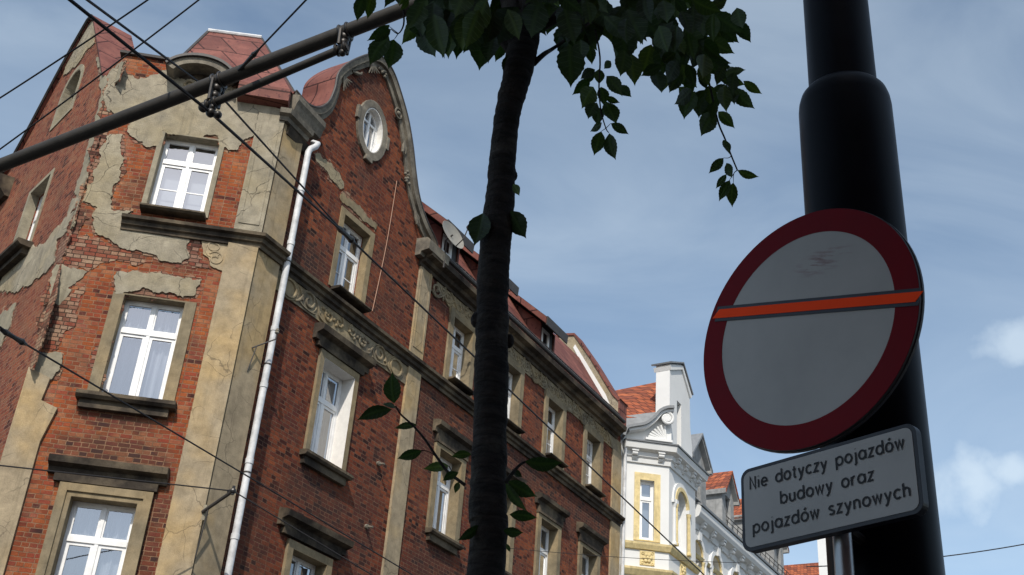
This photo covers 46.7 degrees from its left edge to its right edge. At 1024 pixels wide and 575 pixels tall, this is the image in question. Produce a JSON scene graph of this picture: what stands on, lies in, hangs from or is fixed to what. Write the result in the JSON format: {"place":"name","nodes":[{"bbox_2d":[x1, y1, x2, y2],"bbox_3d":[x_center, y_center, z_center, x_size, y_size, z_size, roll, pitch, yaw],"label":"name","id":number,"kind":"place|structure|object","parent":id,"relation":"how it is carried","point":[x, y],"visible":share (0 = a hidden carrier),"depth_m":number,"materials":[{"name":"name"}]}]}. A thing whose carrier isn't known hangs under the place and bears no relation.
{"place":"outdoors","nodes":[
{"label":"outdoors","id":0,"kind":"place"},
{"bbox_2d":[0,326,412,574],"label":"overhead wire","id":1,"kind":"object","parent":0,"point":[17,339],"visible":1,"depth_m":10.63,"materials":[{"name":"black metal"}]},
{"bbox_2d":[0,0,1023,574],"label":"sky","id":2,"kind":"structure","parent":0,"point":[633,255],"materials":[{"name":"blue"}]},
{"bbox_2d":[806,544,1023,566],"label":"span wire","id":3,"kind":"object","parent":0,"point":[950,555],"visible":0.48,"depth_m":24.90,"materials":[{"name":"black metal"}]},
{"label":"road","id":4,"kind":"structure","parent":0,"visible":0},
{"bbox_2d":[0,14,627,574],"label":"brick building","id":5,"kind":"structure","parent":4,"relation":"on","point":[222,242],"depth_m":22.10,"materials":[{"name":"red brick"}]},
{"bbox_2d":[27,195,43,239],"bbox_3d":[-9.351,-1.253,23.562,0.082,1.720,1.030,27,-36,-34],"label":"window","id":6,"kind":"structure","parent":5,"relation":"in","point":[40,202],"depth_m":23.97,"materials":[{"name":"white plastic"}]},
{"bbox_2d":[54,501,135,574],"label":"window","id":7,"kind":"structure","parent":5,"relation":"in","point":[96,538],"depth_m":18.53,"materials":[{"name":"white plastic"}]},
{"bbox_2d":[102,300,183,398],"bbox_3d":[-6.286,1.263,20.395,1.430,2.290,0.702,8,-30,-6],"label":"window","id":8,"kind":"structure","parent":5,"relation":"in","point":[142,353],"depth_m":20.23,"materials":[{"name":"white plastic"}]},
{"bbox_2d":[149,139,218,210],"bbox_3d":[-6.045,-1.939,21.922,1.020,1.700,0.182,8,-30,-6],"label":"window","id":9,"kind":"structure","parent":5,"relation":"in","point":[184,175],"depth_m":22.00,"materials":[{"name":"white plastic"}]},
{"bbox_2d":[194,486,235,558],"bbox_3d":[-4.631,3.640,18.382,0.888,1.030,0.119,-21,-38,37],"label":"wall bracket","id":10,"kind":"object","parent":5,"relation":"attached to","point":[216,502],"depth_m":18.51,"materials":[{"name":"metal"}]},
{"bbox_2d":[0,465,230,490],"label":"overhead wire","id":11,"kind":"object","parent":10,"relation":"attached to","point":[113,477],"visible":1,"depth_m":17.34,"materials":[{"name":"black metal"}]},
{"bbox_2d":[236,492,372,574],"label":"overhead wire","id":12,"kind":"object","parent":10,"relation":"attached to","point":[303,533],"visible":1,"depth_m":18.72,"materials":[{"name":"black metal"}]},
{"bbox_2d":[247,328,278,371],"bbox_3d":[-4.299,1.083,20.541,0.421,0.882,0.077,5,-30,-1],"label":"insulator bracket","id":13,"kind":"object","parent":5,"relation":"attached to","point":[276,333],"visible":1,"depth_m":20.57,"materials":[{"name":"metal"}]},
{"bbox_2d":[290,556,315,574],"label":"window","id":14,"kind":"structure","parent":5,"relation":"in","point":[296,569],"depth_m":21.19,"materials":[{"name":"white plastic"}]},
{"bbox_2d":[310,368,341,460],"bbox_3d":[-3.924,2.506,22.623,0.702,2.330,1.380,-12,-34,27],"label":"window","id":15,"kind":"structure","parent":5,"relation":"in","point":[325,407],"depth_m":22.74,"materials":[{"name":"white plastic"}]},
{"bbox_2d":[334,223,361,293],"bbox_3d":[-3.490,-0.476,24.083,0.214,1.720,0.900,-12,-34,27],"label":"window","id":16,"kind":"structure","parent":5,"relation":"in","point":[346,257],"depth_m":24.26,"materials":[{"name":"white plastic"}]},
{"bbox_2d":[363,111,376,151],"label":"oval window","id":17,"kind":"structure","parent":5,"relation":"in","point":[370,122],"depth_m":25.76,"materials":[{"name":"white glass"}]},
{"bbox_2d":[433,456,451,533],"bbox_3d":[-1.684,4.513,25.518,0.214,1.830,0.900,-12,-34,27],"label":"window","id":18,"kind":"structure","parent":5,"relation":"in","point":[442,486],"depth_m":25.70,"materials":[{"name":"white plastic"}]},
{"bbox_2d":[443,221,467,267],"bbox_3d":[-1.277,-0.988,26.638,0.624,1.168,0.610,5,-30,0],"label":"satellite dish","id":19,"kind":"object","parent":5,"relation":"attached to","point":[452,233],"visible":0.88,"depth_m":26.81,"materials":[{"name":"metal"}]},
{"bbox_2d":[449,326,463,379],"bbox_3d":[-1.451,1.582,27.195,0.215,1.520,0.840,-12,-34,27],"label":"window","id":20,"kind":"structure","parent":5,"relation":"in","point":[456,353],"depth_m":27.35,"materials":[{"name":"grey glass"}]},
{"bbox_2d":[507,373,512,417],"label":"window","id":21,"kind":"structure","parent":5,"relation":"in","point":[510,375],"depth_m":29.24,"materials":[{"name":"white glass"}]},
{"bbox_2d":[539,525,548,574],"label":"window","id":22,"kind":"structure","parent":5,"relation":"in","point":[543,560],"depth_m":29.29,"materials":[{"name":"white plastic"}]},
{"bbox_2d":[546,407,554,452],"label":"window","id":23,"kind":"structure","parent":5,"relation":"in","point":[551,410],"depth_m":30.93,"materials":[{"name":"white plastic"}]},
{"bbox_2d":[582,555,588,574],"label":"window","id":24,"kind":"structure","parent":5,"relation":"in","point":[585,557],"depth_m":31.30,"materials":[{"name":"white plastic"}]},
{"bbox_2d":[586,439,592,483],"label":"window","id":25,"kind":"structure","parent":5,"relation":"in","point":[589,458],"depth_m":32.65,"materials":[{"name":"white plastic"}]},
{"bbox_2d":[510,548,739,562],"bbox_3d":[2.369,5.660,25.093,5.520,0.412,0.010,10,-30,-9],"label":"span wire","id":26,"kind":"object","parent":5,"relation":"attached to","point":[627,557],"visible":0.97,"depth_m":25.07,"materials":[{"name":"black metal"}]},
{"bbox_2d":[541,361,789,574],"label":"stucco house","id":27,"kind":"structure","parent":4,"relation":"on","point":[683,498],"depth_m":35.26,"materials":[{"name":"white paint"}]},
{"bbox_2d":[639,481,652,540],"bbox_3d":[3.781,6.379,33.723,0.420,1.760,0.182,8,-30,-6],"label":"window","id":28,"kind":"structure","parent":27,"relation":"in","point":[646,488],"depth_m":33.77,"materials":[{"name":"white plastic"}]},
{"bbox_2d":[676,504,679,549],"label":"window","id":29,"kind":"structure","parent":27,"relation":"in","point":[678,547],"depth_m":34.63,"materials":[{"name":"white plastic"}]},
{"bbox_2d":[784,538,827,574],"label":"house","id":30,"kind":"structure","parent":4,"relation":"on","point":[798,569],"depth_m":69.51,"materials":[{"name":"white paint"}]},
{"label":"pavement","id":31,"kind":"structure","parent":0,"visible":0},
{"bbox_2d":[353,0,761,574],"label":"street tree","id":32,"kind":"object","parent":31,"relation":"on","point":[483,32],"visible":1,"depth_m":3.12,"materials":[{"name":"plant"}]},
{"bbox_2d":[799,0,945,574],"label":"traction mast","id":33,"kind":"object","parent":31,"relation":"on","point":[849,153],"visible":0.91,"depth_m":4.59,"materials":[{"name":"black metal"}]},
{"bbox_2d":[0,0,414,172],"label":"overhead bracket","id":34,"kind":"object","parent":33,"relation":"attached to","point":[213,86],"visible":0.99,"depth_m":6.45,"materials":[{"name":"black metal"}]},
{"bbox_2d":[0,0,148,98],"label":"span wire","id":35,"kind":"object","parent":34,"relation":"attached to","point":[86,41],"visible":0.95,"depth_m":6.11,"materials":[{"name":"black metal"}]},
{"bbox_2d":[0,0,198,149],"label":"span wire","id":36,"kind":"object","parent":34,"relation":"attached to","point":[115,63],"visible":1,"depth_m":6.35,"materials":[{"name":"black metal"}]},
{"bbox_2d":[237,0,306,70],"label":"stay wire","id":37,"kind":"object","parent":34,"relation":"attached to","point":[249,58],"visible":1,"depth_m":6.29,"materials":[{"name":"black metal"}]},
{"bbox_2d":[68,0,704,574],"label":"overhead wire","id":38,"kind":"object","parent":34,"relation":"attached to","point":[230,130],"visible":1,"depth_m":8.40,"materials":[{"name":"black metal"}]},
{"bbox_2d":[86,0,340,227],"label":"overhead wire","id":39,"kind":"object","parent":38,"relation":"attached to","point":[189,75],"visible":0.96,"depth_m":7.05,"materials":[{"name":"black metal"}]},
{"bbox_2d":[832,531,865,574],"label":"sign post","id":40,"kind":"object","parent":33,"relation":"attached to","point":[843,554],"visible":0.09,"depth_m":3.70,"materials":[{"name":"metal"}]},
{"bbox_2d":[704,208,924,453],"bbox_3d":[1.016,0.135,4.097,0.029,0.898,0.911,27,-36,-33],"label":"road sign","id":41,"kind":"object","parent":40,"relation":"attached to","point":[814,330],"visible":1,"depth_m":4.05,"materials":[{"name":"white metal"}]},
{"bbox_2d":[741,424,928,553],"bbox_3d":[1.004,0.647,3.774,0.034,0.288,0.668,27,-36,-34],"label":"supplementary plate","id":42,"kind":"object","parent":40,"relation":"attached to","point":[875,479],"visible":1,"depth_m":3.73,"materials":[{"name":"white metal"}]}
]}

